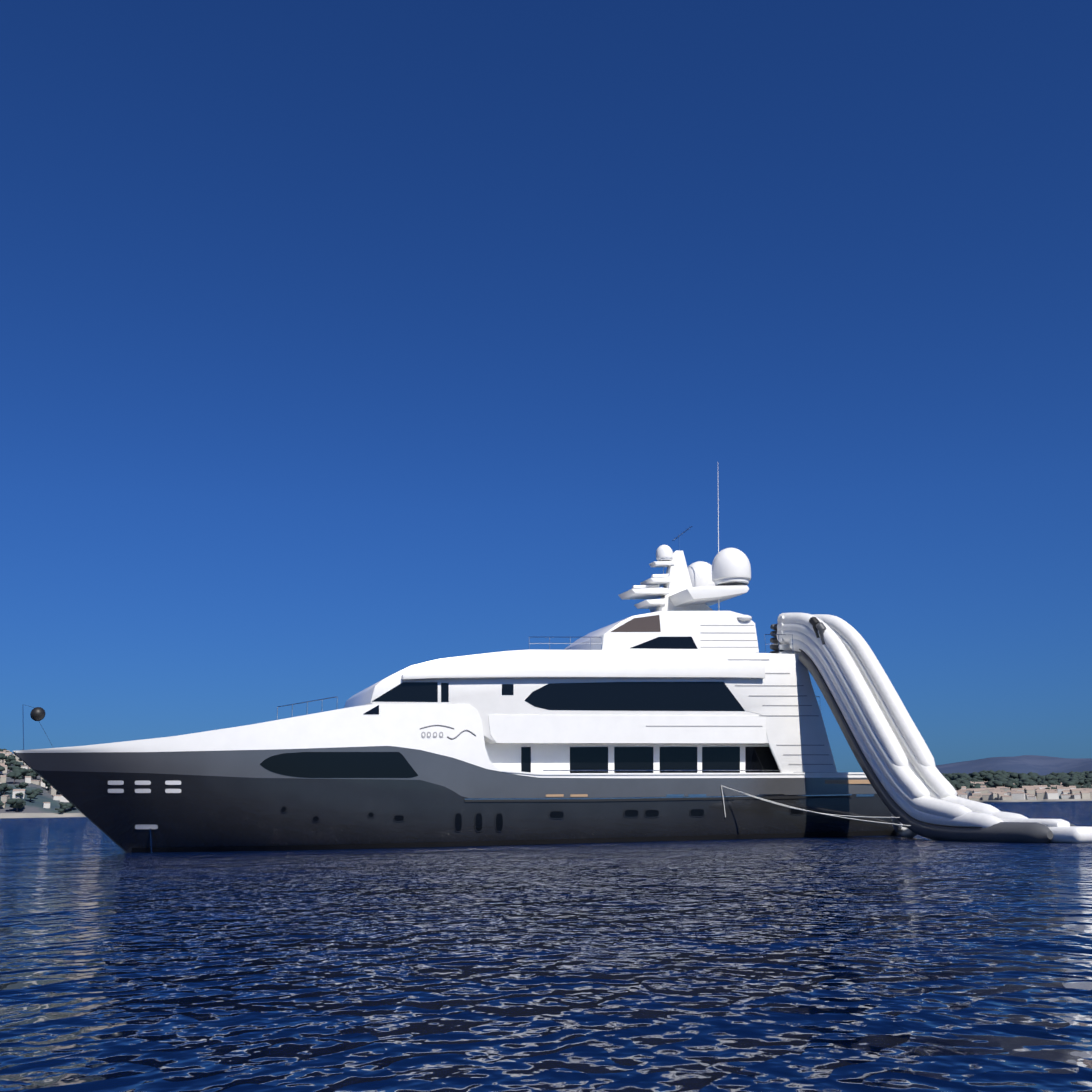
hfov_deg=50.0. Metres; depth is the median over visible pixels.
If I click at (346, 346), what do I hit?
sky
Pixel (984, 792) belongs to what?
seafront houses
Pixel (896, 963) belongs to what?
sea water
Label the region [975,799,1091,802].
seafront
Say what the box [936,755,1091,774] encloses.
mountains
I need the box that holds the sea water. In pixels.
[0,801,1091,1091]
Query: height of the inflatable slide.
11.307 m
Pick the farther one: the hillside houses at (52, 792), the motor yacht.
the hillside houses at (52, 792)
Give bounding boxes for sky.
[0,0,1091,771]
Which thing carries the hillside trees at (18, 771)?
on the coast hill
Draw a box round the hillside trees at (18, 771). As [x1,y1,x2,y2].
[0,749,74,812]
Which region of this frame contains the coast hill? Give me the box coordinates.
[0,762,80,812]
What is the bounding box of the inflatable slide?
[721,613,1091,842]
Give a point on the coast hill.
(34, 805)
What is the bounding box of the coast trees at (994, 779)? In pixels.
[942,770,1091,789]
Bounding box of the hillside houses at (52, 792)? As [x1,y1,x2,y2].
[0,750,68,807]
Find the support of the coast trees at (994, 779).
on the coast
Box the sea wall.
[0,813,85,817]
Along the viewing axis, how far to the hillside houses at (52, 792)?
1992.48 m
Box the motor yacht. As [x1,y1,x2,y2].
[13,504,906,852]
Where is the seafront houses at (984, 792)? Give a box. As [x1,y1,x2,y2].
[956,781,1091,800]

